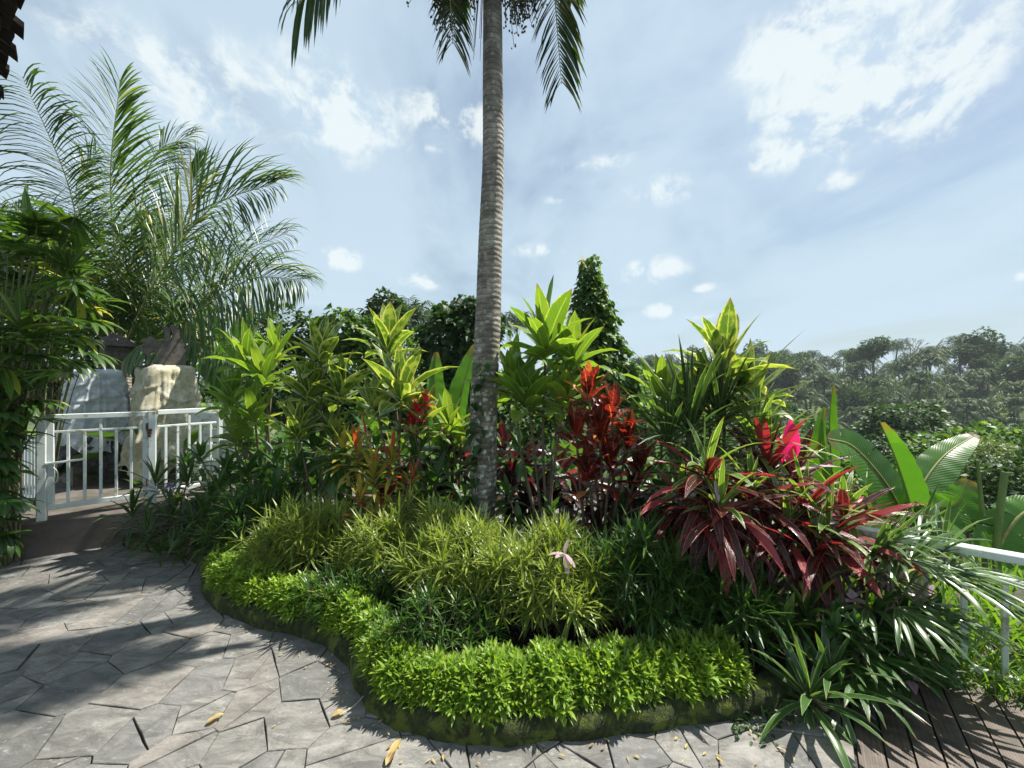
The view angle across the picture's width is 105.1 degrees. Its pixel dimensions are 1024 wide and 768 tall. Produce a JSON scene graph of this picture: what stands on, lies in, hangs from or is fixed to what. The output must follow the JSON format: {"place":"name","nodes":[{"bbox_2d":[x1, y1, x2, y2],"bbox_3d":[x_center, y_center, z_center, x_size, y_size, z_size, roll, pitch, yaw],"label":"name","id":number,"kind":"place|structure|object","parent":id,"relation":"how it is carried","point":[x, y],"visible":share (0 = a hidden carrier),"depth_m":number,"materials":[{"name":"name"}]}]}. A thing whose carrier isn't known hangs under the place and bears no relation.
{"place":"outdoors","nodes":[
{"label":"outdoors","id":0,"kind":"place"},
{"bbox_2d":[0,0,24,99],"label":"shingle roof","id":1,"kind":"structure","parent":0,"point":[11,24],"depth_m":1.35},
{"bbox_2d":[143,511,850,685],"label":"soil","id":2,"kind":"structure","parent":0,"point":[515,633],"depth_m":2.42,"materials":[{"name":"brown soil"}]},
{"bbox_2d":[94,448,225,568],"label":"spider shrub","id":3,"kind":"object","parent":2,"relation":"on","point":[172,502],"visible":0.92,"depth_m":3.61,"materials":[{"name":"green plant"}]},
{"bbox_2d":[140,461,244,568],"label":"spider shrub","id":4,"kind":"object","parent":2,"relation":"on","point":[160,551],"visible":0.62,"depth_m":3.52,"materials":[{"name":"green plant"}]},
{"bbox_2d":[169,430,288,517],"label":"dark shrub","id":5,"kind":"object","parent":2,"relation":"on","point":[201,450],"visible":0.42,"depth_m":4.05,"materials":[{"name":"green plant"}]},
{"bbox_2d":[196,316,300,517],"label":"ti plant","id":6,"kind":"object","parent":2,"relation":"on","point":[261,361],"visible":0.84,"depth_m":3.99,"materials":[{"name":"green plant"}]},
{"bbox_2d":[188,476,315,563],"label":"narrow leaf shrub","id":7,"kind":"object","parent":2,"relation":"on","point":[228,511],"visible":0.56,"depth_m":3.32,"materials":[{"name":"plant"}]},
{"bbox_2d":[190,411,346,532],"bbox_3d":[-2.621,0.976,4.255,1.680,1.425,0.781,0,0,7],"label":"leafy understorey","id":8,"kind":"object","parent":2,"relation":"on","point":[288,449],"visible":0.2,"depth_m":4.29,"materials":[{"name":"green plant"}]},
{"bbox_2d":[208,421,340,518],"bbox_3d":[-2.263,0.926,3.742,1.206,1.181,0.801,0,0,0],"label":"leafy understorey","id":9,"kind":"object","parent":2,"relation":"on","point":[278,474],"visible":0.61,"depth_m":3.75,"materials":[{"name":"green plant"}]},
{"bbox_2d":[199,539,384,640],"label":"border hedge","id":10,"kind":"object","parent":2,"relation":"on","point":[219,575],"visible":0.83,"depth_m":2.61,"materials":[{"name":"green plant"}]},
{"bbox_2d":[225,487,364,578],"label":"narrow leaf shrub","id":11,"kind":"object","parent":2,"relation":"on","point":[277,538],"visible":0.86,"depth_m":2.94,"materials":[{"name":"plant"}]},
{"bbox_2d":[255,314,373,539],"bbox_3d":[-1.893,0.401,3.811,1.031,2.225,0.818,0,0,-32],"label":"ti plant","id":12,"kind":"object","parent":2,"relation":"on","point":[324,343],"visible":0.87,"depth_m":3.75,"materials":[{"name":"green plant"}]},
{"bbox_2d":[305,446,357,506],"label":"philodendron","id":13,"kind":"object","parent":2,"relation":"on","point":[335,477],"visible":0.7,"depth_m":3.26,"materials":[{"name":"green plant"}]},
{"bbox_2d":[272,551,415,641],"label":"narrow leaf shrub","id":14,"kind":"object","parent":2,"relation":"on","point":[385,591],"visible":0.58,"depth_m":2.54,"materials":[{"name":"plant"}]},
{"bbox_2d":[317,396,418,539],"bbox_3d":[-1.482,0.939,4.051,1.098,1.646,0.765,0,0,-20],"label":"leafy understorey","id":15,"kind":"object","parent":2,"relation":"on","point":[375,439],"visible":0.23,"depth_m":4.05,"materials":[{"name":"green plant"}]},
{"bbox_2d":[312,422,431,549],"bbox_3d":[-1.142,0.916,3.223,1.006,1.200,0.670,0,0,0],"label":"croton","id":16,"kind":"object","parent":2,"relation":"on","point":[371,464],"visible":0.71,"depth_m":3.19,"materials":[{"name":"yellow plant"}]},
{"bbox_2d":[349,600,415,683],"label":"border hedge","id":17,"kind":"object","parent":2,"relation":"on","point":[366,656],"visible":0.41,"depth_m":2.10,"materials":[{"name":"green plant"}]},
{"bbox_2d":[220,439,549,522],"bbox_3d":[-1.516,1.129,4.262,3.929,0.942,0.075,0,0,12],"label":"metal railing","id":18,"kind":"object","parent":2,"relation":"on","point":[424,448],"visible":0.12,"depth_m":4.17,"materials":[{"name":"paint"}]},
{"bbox_2d":[321,480,461,596],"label":"narrow leaf shrub","id":19,"kind":"object","parent":2,"relation":"on","point":[387,523],"visible":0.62,"depth_m":2.83,"materials":[{"name":"plant"}]},
{"bbox_2d":[331,301,455,540],"bbox_3d":[-1.113,0.342,3.655,1.249,2.341,0.940,0,0,36],"label":"ti plant","id":20,"kind":"object","parent":2,"relation":"on","point":[400,384],"visible":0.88,"depth_m":3.60,"materials":[{"name":"green plant"}]},
{"bbox_2d":[368,633,433,710],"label":"border hedge","id":21,"kind":"object","parent":2,"relation":"on","point":[389,672],"visible":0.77,"depth_m":1.90,"materials":[{"name":"green plant"}]},
{"bbox_2d":[398,389,435,509],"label":"red bract plant","id":22,"kind":"object","parent":2,"relation":"on","point":[416,406],"visible":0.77,"depth_m":3.41,"materials":[{"name":"plant"}]},
{"bbox_2d":[381,429,471,523],"bbox_3d":[-0.731,0.959,3.543,0.836,1.116,0.832,0,0,-34],"label":"leafy understorey","id":23,"kind":"object","parent":2,"relation":"on","point":[433,478],"visible":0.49,"depth_m":3.54,"materials":[{"name":"green plant"}]},
{"bbox_2d":[277,0,587,564],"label":"areca palm","id":24,"kind":"object","parent":2,"relation":"on","point":[488,312],"visible":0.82,"depth_m":3.45,"materials":[{"name":"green plant"}]},
{"bbox_2d":[456,355,495,517],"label":"climbing vine","id":25,"kind":"object","parent":24,"relation":"attached to","point":[477,449],"visible":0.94,"depth_m":3.30,"materials":[{"name":"green plant"}]},
{"bbox_2d":[362,577,513,656],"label":"narrow leaf shrub","id":26,"kind":"object","parent":2,"relation":"on","point":[457,637],"visible":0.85,"depth_m":2.14,"materials":[{"name":"plant"}]},
{"bbox_2d":[402,641,482,727],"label":"border hedge","id":27,"kind":"object","parent":2,"relation":"on","point":[447,680],"visible":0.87,"depth_m":1.83,"materials":[{"name":"green plant"}]},
{"bbox_2d":[419,388,469,522],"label":"ti plant","id":28,"kind":"object","parent":2,"relation":"on","point":[449,419],"visible":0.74,"depth_m":3.76,"materials":[{"name":"green plant"}]},
{"bbox_2d":[383,489,536,637],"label":"narrow leaf shrub","id":29,"kind":"object","parent":2,"relation":"on","point":[438,539],"visible":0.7,"depth_m":2.49,"materials":[{"name":"plant"}]},
{"bbox_2d":[421,415,536,529],"bbox_3d":[-0.314,0.916,4.021,1.200,1.446,0.703,0,0,0],"label":"leafy understorey","id":30,"kind":"object","parent":2,"relation":"on","point":[504,433],"visible":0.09,"depth_m":4.01,"materials":[{"name":"green plant"}]},
{"bbox_2d":[496,437,569,536],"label":"maroon shrub","id":31,"kind":"object","parent":2,"relation":"on","point":[510,464],"visible":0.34,"depth_m":3.75,"materials":[{"name":"red plant"}]},
{"bbox_2d":[492,424,576,568],"bbox_3d":[0.204,0.936,3.379,0.836,1.170,0.685,0,0,0],"label":"leafy understorey","id":32,"kind":"object","parent":2,"relation":"on","point":[509,491],"visible":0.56,"depth_m":3.39,"materials":[{"name":"green plant"}]},
{"bbox_2d":[473,274,619,531],"bbox_3d":[0.295,0.285,3.418,1.292,2.457,1.011,0,0,0],"label":"ti plant","id":33,"kind":"object","parent":2,"relation":"on","point":[524,383],"visible":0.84,"depth_m":3.33,"materials":[{"name":"green plant"}]},
{"bbox_2d":[460,508,646,649],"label":"narrow leaf shrub","id":34,"kind":"object","parent":2,"relation":"on","point":[557,578],"visible":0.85,"depth_m":2.27,"materials":[{"name":"plant"}]},
{"bbox_2d":[503,431,623,547],"bbox_3d":[0.444,1.050,3.703,1.265,1.255,0.850,0,0,0],"label":"leafy understorey","id":35,"kind":"object","parent":2,"relation":"on","point":[565,487],"visible":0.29,"depth_m":3.66,"materials":[{"name":"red plant"}]},
{"bbox_2d":[542,361,659,547],"bbox_3d":[0.735,0.663,3.061,0.981,1.703,0.663,0,0,0],"label":"croton","id":36,"kind":"object","parent":2,"relation":"on","point":[598,421],"visible":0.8,"depth_m":2.99,"materials":[{"name":"red plant"}]},
{"bbox_2d":[555,465,657,578],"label":"maroon shrub","id":37,"kind":"object","parent":2,"relation":"on","point":[597,514],"visible":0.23,"depth_m":3.09,"materials":[{"name":"red plant"}]},
{"bbox_2d":[469,618,755,737],"bbox_3d":[0.484,1.416,1.969,1.457,0.304,0.468,0,0,-6],"label":"border hedge","id":38,"kind":"object","parent":2,"relation":"on","point":[537,676],"visible":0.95,"depth_m":1.88,"materials":[{"name":"green plant"}]},
{"bbox_2d":[545,503,731,644],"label":"narrow leaf shrub","id":39,"kind":"object","parent":2,"relation":"on","point":[639,534],"visible":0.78,"depth_m":2.24,"materials":[{"name":"plant"}]},
{"bbox_2d":[602,447,692,597],"bbox_3d":[1.048,1.083,3.067,0.957,1.216,0.856,0,0,-29],"label":"leafy understorey","id":40,"kind":"object","parent":2,"relation":"on","point":[659,481],"visible":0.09,"depth_m":3.12,"materials":[{"name":"green plant"}]},
{"bbox_2d":[621,353,693,509],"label":"ti plant","id":41,"kind":"object","parent":2,"relation":"on","point":[661,369],"visible":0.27,"depth_m":3.25,"materials":[{"name":"green plant"}]},
{"bbox_2d":[608,333,813,490],"bbox_3d":[1.333,0.565,2.909,1.579,1.900,1.246,0,0,0],"label":"spiky dracaena","id":42,"kind":"object","parent":2,"relation":"on","point":[695,399],"visible":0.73,"depth_m":2.85,"materials":[{"name":"green plant"}]},
{"bbox_2d":[622,416,825,625],"bbox_3d":[1.300,0.844,2.464,1.153,1.354,1.088,0,0,0],"label":"strap leaf plant","id":43,"kind":"object","parent":2,"relation":"on","point":[708,512],"visible":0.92,"depth_m":2.31,"materials":[{"name":"plant"}]},
{"bbox_2d":[653,548,804,670],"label":"narrow leaf shrub","id":44,"kind":"object","parent":2,"relation":"on","point":[744,615],"visible":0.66,"depth_m":2.13,"materials":[{"name":"plant"}]},
{"bbox_2d":[663,297,796,519],"bbox_3d":[1.683,0.438,3.093,0.926,2.149,0.932,0,0,0],"label":"ti plant","id":45,"kind":"object","parent":2,"relation":"on","point":[726,328],"visible":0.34,"depth_m":2.94,"materials":[{"name":"green plant"}]},
{"bbox_2d":[696,384,843,523],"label":"strap leaf plant","id":46,"kind":"object","parent":2,"relation":"on","point":[748,429],"visible":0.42,"depth_m":2.74,"materials":[{"name":"plant"}]},
{"bbox_2d":[724,413,862,536],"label":"strap leaf plant","id":47,"kind":"object","parent":2,"relation":"on","point":[776,457],"visible":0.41,"depth_m":2.65,"materials":[{"name":"plant"}]},
{"bbox_2d":[733,450,933,640],"bbox_3d":[1.917,0.962,2.420,1.263,1.121,0.958,0,0,0],"label":"strap leaf plant","id":48,"kind":"object","parent":2,"relation":"on","point":[828,555],"visible":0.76,"depth_m":2.28,"materials":[{"name":"plant"}]},
{"bbox_2d":[780,591,1023,712],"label":"edge grass","id":49,"kind":"structure","parent":2,"relation":"on","point":[1004,688],"depth_m":2.06,"materials":[{"name":"green plant"}]},
{"bbox_2d":[0,477,1023,767],"bbox_3d":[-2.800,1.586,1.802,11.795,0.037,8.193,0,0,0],"label":"paving","id":50,"kind":"structure","parent":0,"point":[74,686],"depth_m":1.96,"materials":[{"name":"stone"}]},
{"bbox_2d":[0,412,46,565],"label":"lady palm","id":51,"kind":"object","parent":50,"relation":"on","point":[8,543],"visible":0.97,"depth_m":3.21,"materials":[{"name":"green plant"}]},
{"bbox_2d":[0,186,113,457],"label":"lady palm","id":52,"kind":"object","parent":50,"relation":"on","point":[21,333],"visible":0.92,"depth_m":3.42,"materials":[{"name":"green plant"}]},
{"bbox_2d":[8,258,130,504],"bbox_3d":[-4.440,0.121,3.785,1.301,2.767,0.890,0,0,0],"label":"lady palm","id":53,"kind":"object","parent":50,"relation":"on","point":[38,408],"visible":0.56,"depth_m":3.80,"materials":[{"name":"green plant"}]},
{"bbox_2d":[17,473,235,560],"bbox_3d":[-5.196,1.458,5.785,1.830,0.385,4.750,0,0,-39],"label":"concrete landing","id":54,"kind":"object","parent":50,"relation":"on","point":[64,530],"visible":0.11,"depth_m":3.81,"materials":[{"name":"grey concrete"}]},
{"bbox_2d":[18,437,35,497],"bbox_3d":[-5.379,0.915,4.312,0.351,0.670,0.036,0,0,0],"label":"slat panel","id":55,"kind":"object","parent":54,"relation":"on","point":[29,482],"visible":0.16,"depth_m":4.29,"materials":[{"name":"white paint"}]},
{"bbox_2d":[36,415,47,521],"bbox_3d":[-4.358,0.777,3.634,0.065,0.974,0.065,0,0,-39],"label":"gate post","id":56,"kind":"object","parent":54,"relation":"on","point":[41,473],"visible":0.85,"depth_m":3.61,"materials":[{"name":"white metal"}]},
{"bbox_2d":[55,368,129,486],"bbox_3d":[-5.476,0.532,5.161,0.891,1.465,0.776,0,0,32],"label":"large rock","id":57,"kind":"object","parent":54,"relation":"on","point":[107,391],"visible":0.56,"depth_m":4.93,"materials":[{"name":"stone"}]},
{"bbox_2d":[93,334,136,377],"bbox_3d":[-6.390,0.350,6.300,0.466,2.300,0.467,0,0,31],"label":"stone shrine","id":58,"kind":"object","parent":54,"relation":"on","point":[117,346],"visible":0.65,"depth_m":6.22,"materials":[{"name":"grey stone"}]},
{"bbox_2d":[148,411,156,505],"bbox_3d":[-3.775,0.775,4.113,0.065,0.980,0.065,0,0,-39],"label":"gate post","id":59,"kind":"object","parent":54,"relation":"on","point":[152,439],"visible":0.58,"depth_m":4.09,"materials":[{"name":"white metal"}]},
{"bbox_2d":[45,411,147,509],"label":"metal gate","id":60,"kind":"structure","parent":59,"relation":"attached to","point":[51,482],"depth_m":3.81,"materials":[{"name":"white metal"}]},
{"bbox_2d":[156,408,222,494],"bbox_3d":[-3.603,0.725,4.405,0.045,0.900,0.595,0,0,31],"label":"fence panel","id":61,"kind":"object","parent":59,"relation":"attached to","point":[189,411],"visible":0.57,"depth_m":4.38,"materials":[{"name":"white paint"}]},
{"bbox_2d":[118,325,204,482],"bbox_3d":[-4.738,0.230,5.340,0.994,2.070,0.938,0,0,30],"label":"large rock","id":62,"kind":"object","parent":54,"relation":"on","point":[167,379],"visible":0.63,"depth_m":5.14,"materials":[{"name":"stone"}]},
{"bbox_2d":[191,403,239,480],"bbox_3d":[-3.776,0.775,5.016,0.690,1.050,0.103,0,0,4],"label":"board fence","id":63,"kind":"object","parent":54,"relation":"on","point":[205,417],"visible":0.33,"depth_m":4.97,"materials":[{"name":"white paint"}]},
{"bbox_2d":[122,532,809,748],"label":"planter kerb","id":64,"kind":"structure","parent":50,"relation":"on","point":[768,689],"depth_m":1.83,"materials":[{"name":"grey stone"}]},
{"bbox_2d":[725,664,857,745],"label":"corner weeds","id":65,"kind":"object","parent":50,"relation":"on","point":[748,718],"visible":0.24,"depth_m":1.84,"materials":[{"name":"green plant"}]},
{"bbox_2d":[755,572,882,678],"bbox_3d":[1.641,1.283,2.179,0.731,0.555,0.538,0,0,0],"label":"strap rosette","id":66,"kind":"object","parent":50,"relation":"on","point":[810,612],"visible":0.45,"depth_m":2.13,"materials":[{"name":"green plant"}]},
{"bbox_2d":[742,614,930,767],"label":"strap rosette","id":67,"kind":"object","parent":50,"relation":"on","point":[815,692],"visible":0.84,"depth_m":1.86,"materials":[{"name":"green plant"}]},
{"bbox_2d":[780,586,984,740],"bbox_3d":[1.895,1.288,1.969,0.858,0.543,0.587,0,0,-10],"label":"fan palm","id":68,"kind":"object","parent":50,"relation":"on","point":[859,682],"visible":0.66,"depth_m":1.89,"materials":[{"name":"green plant"}]},
{"bbox_2d":[849,656,1023,767],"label":"deck","id":69,"kind":"structure","parent":50,"relation":"on","point":[982,747],"depth_m":1.78,"materials":[{"name":"brown wood"}]},
{"bbox_2d":[555,475,1023,686],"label":"metal railing","id":70,"kind":"object","parent":69,"relation":"on","point":[1017,558],"visible":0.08,"depth_m":2.12,"materials":[{"name":"white metal"}]},
{"bbox_2d":[823,484,1023,673],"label":"fan palm","id":71,"kind":"object","parent":69,"relation":"on","point":[949,569],"visible":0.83,"depth_m":2.02,"materials":[{"name":"green plant"}]},
{"bbox_2d":[0,0,1023,380],"label":"sky","id":72,"kind":"structure","parent":0,"point":[846,173],"materials":[{"name":"blue"}]},
{"bbox_2d":[27,376,1023,544],"bbox_3d":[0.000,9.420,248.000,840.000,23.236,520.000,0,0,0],"label":"ground","id":73,"kind":"structure","parent":0,"point":[31,425],"depth_m":86.39,"materials":[{"name":"green plant"}]},
{"bbox_2d":[0,205,241,414],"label":"broadleaf tree","id":74,"kind":"object","parent":73,"relation":"on","point":[57,385],"visible":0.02,"depth_m":8.32,"materials":[{"name":"green plant"}]},
{"bbox_2d":[0,46,326,400],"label":"coconut palm","id":75,"kind":"object","parent":73,"relation":"on","point":[150,241],"visible":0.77,"depth_m":6.17,"materials":[{"name":"green plant"}]},
{"bbox_2d":[186,296,251,426],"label":"banana plant","id":76,"kind":"object","parent":73,"relation":"on","point":[217,382],"visible":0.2,"depth_m":6.70,"materials":[{"name":"green plant"}]},
{"bbox_2d":[243,297,327,424],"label":"broadleaf tree","id":77,"kind":"object","parent":73,"relation":"on","point":[302,320],"visible":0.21,"depth_m":10.75,"materials":[{"name":"green plant"}]},
{"bbox_2d":[285,303,415,485],"bbox_3d":[-3.268,0.392,8.342,2.719,4.228,1.754,0,0,0],"label":"vine tree","id":78,"kind":"object","parent":73,"relation":"on","point":[348,330],"visible":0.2,"depth_m":8.18,"materials":[{"name":"green plant"}]},
{"bbox_2d":[357,285,412,429],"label":"broadleaf tree","id":79,"kind":"object","parent":73,"relation":"on","point":[374,304],"visible":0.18,"depth_m":16.76,"materials":[{"name":"green plant"}]},
{"bbox_2d":[426,345,473,518],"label":"banana plant","id":80,"kind":"object","parent":73,"relation":"on","point":[459,388],"visible":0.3,"depth_m":4.40,"materials":[{"name":"green plant"}]},
{"bbox_2d":[413,294,512,480],"bbox_3d":[-1.065,0.301,8.594,2.139,4.535,1.843,0,0,-31],"label":"vine tree","id":81,"kind":"object","parent":73,"relation":"on","point":[453,323],"visible":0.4,"depth_m":8.23,"materials":[{"name":"green plant"}]},
{"bbox_2d":[56,401,966,559],"bbox_3d":[0.157,8.829,15.423,57.726,16.884,21.848,0,0,0],"label":"ground cover","id":82,"kind":"object","parent":73,"relation":"on","point":[194,438],"visible":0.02,"depth_m":5.31,"materials":[{"name":"green plant"}]},
{"bbox_2d":[466,365,597,457],"bbox_3d":[0.463,1.109,8.602,3.242,3.227,2.553,0,0,0],"label":"broadleaf tree","id":83,"kind":"object","parent":73,"relation":"on","point":[503,409],"visible":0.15,"depth_m":8.21,"materials":[{"name":"green plant"}]},
{"bbox_2d":[545,254,646,454],"bbox_3d":[1.533,0.009,7.469,1.771,4.990,1.613,0,0,40],"label":"vine tree","id":84,"kind":"object","parent":73,"relation":"on","point":[591,292],"visible":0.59,"depth_m":7.23,"materials":[{"name":"green plant"}]},
{"bbox_2d":[197,371,1023,565],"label":"undergrowth","id":85,"kind":"object","parent":73,"relation":"on","point":[207,398],"visible":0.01,"depth_m":84.14,"materials":[{"name":"green plant"}]},
{"bbox_2d":[609,361,727,471],"bbox_3d":[4.526,2.233,12.331,4.586,5.933,3.755,0,0,0],"label":"broadleaf tree","id":86,"kind":"object","parent":73,"relation":"on","point":[638,415],"visible":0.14,"depth_m":11.62,"materials":[{"name":"green plant"}]},
{"bbox_2d":[677,396,850,486],"bbox_3d":[7.708,3.581,12.458,6.711,6.703,6.471,0,0,0],"label":"broadleaf tree","id":87,"kind":"object","parent":73,"relation":"on","point":[807,424],"visible":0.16,"depth_m":12.30,"materials":[{"name":"green plant"}]},
{"bbox_2d":[755,356,800,406],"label":"broadleaf tree","id":88,"kind":"object","parent":73,"relation":"on","point":[790,376],"visible":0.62,"depth_m":86.01,"materials":[{"name":"green plant"}]},
{"bbox_2d":[570,475,1023,675],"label":"tall grass","id":89,"kind":"structure","parent":73,"relation":"on","point":[1017,632],"depth_m":2.40,"materials":[{"name":"green plant"}]},
{"bbox_2d":[809,386,840,520],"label":"banana plant","id":90,"kind":"object","parent":73,"relation":"on","point":[819,433],"visible":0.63,"depth_m":4.12,"materials":[{"name":"green plant"}]},
{"bbox_2d":[835,382,891,420],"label":"broadleaf tree","id":91,"kind":"object","parent":73,"relation":"on","point":[856,398],"visible":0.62,"depth_m":71.74,"materials":[{"name":"green plant"}]},
{"bbox_2d":[853,335,894,378],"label":"broadleaf tree","id":92,"kind":"object","parent":73,"relation":"on","point":[873,349],"visible":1,"depth_m":83.04,"materials":[{"name":"green plant"}]},
{"bbox_2d":[809,566,973,705],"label":"variegated shrub","id":93,"kind":"object","parent":73,"relation":"on","point":[834,623],"visible":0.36,"depth_m":2.01,"materials":[{"name":"green plant"}]},
{"bbox_2d":[827,422,985,560],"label":"banana plant","id":94,"kind":"object","parent":73,"relation":"on","point":[926,472],"visible":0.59,"depth_m":3.35,"materials":[{"name":"green plant"}]},
{"bbox_2d":[851,398,961,464],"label":"broadleaf tree","id":95,"kind":"object","parent":73,"relation":"on","point":[875,435],"visible":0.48,"depth_m":23.26,"materials":[{"name":"green plant"}]},
{"bbox_2d":[889,370,951,412],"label":"coconut palm","id":96,"kind":"object","parent":73,"relation":"on","point":[919,379],"visible":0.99,"depth_m":65.83,"materials":[{"name":"green plant"}]},
{"bbox_2d":[885,419,1023,562],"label":"broadleaf tree","id":97,"kind":"object","parent":73,"relation":"on","point":[990,431],"visible":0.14,"depth_m":12.96,"materials":[{"name":"green plant"}]},
{"bbox_2d":[941,398,1006,425],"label":"coconut palm","id":98,"kind":"object","parent":73,"relation":"on","point":[964,407],"visible":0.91,"depth_m":61.92,"materials":[{"name":"green plant"}]},
{"bbox_2d":[951,342,997,385],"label":"broadleaf tree","id":99,"kind":"object","parent":73,"relation":"on","point":[966,355],"visible":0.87,"depth_m":85.26,"materials":[{"name":"green plant"}]},
{"bbox_2d":[954,326,1005,386],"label":"broadleaf tree","id":100,"kind":"object","parent":73,"relation":"on","point":[982,339],"visible":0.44,"depth_m":86.29,"materials":[{"name":"green plant"}]},
{"bbox_2d":[950,449,1023,532],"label":"broadleaf tree","id":101,"kind":"object","parent":73,"relation":"on","point":[993,468],"visible":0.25,"depth_m":8.00,"materials":[{"name":"green plant"}]},
{"bbox_2d":[958,433,1023,565],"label":"broadleaf tree","id":102,"kind":"object","parent":73,"relation":"on","point":[982,452],"visible":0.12,"depth_m":9.29,"materials":[{"name":"green plant"}]},
{"bbox_2d":[969,392,1023,425],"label":"coconut palm","id":103,"kind":"object","parent":73,"relation":"on","point":[1015,404],"visible":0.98,"depth_m":59.85,"materials":[{"name":"green plant"}]},
{"bbox_2d":[972,460,1023,599],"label":"banana plant","id":104,"kind":"object","parent":73,"relation":"on","point":[1005,531],"visible":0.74,"depth_m":2.91,"materials":[{"name":"green plant"}]},
{"bbox_2d":[987,353,1023,388],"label":"broadleaf tree","id":105,"kind":"object","parent":73,"relation":"on","point":[1013,370],"visible":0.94,"depth_m":72.10,"materials":[{"name":"green plant"}]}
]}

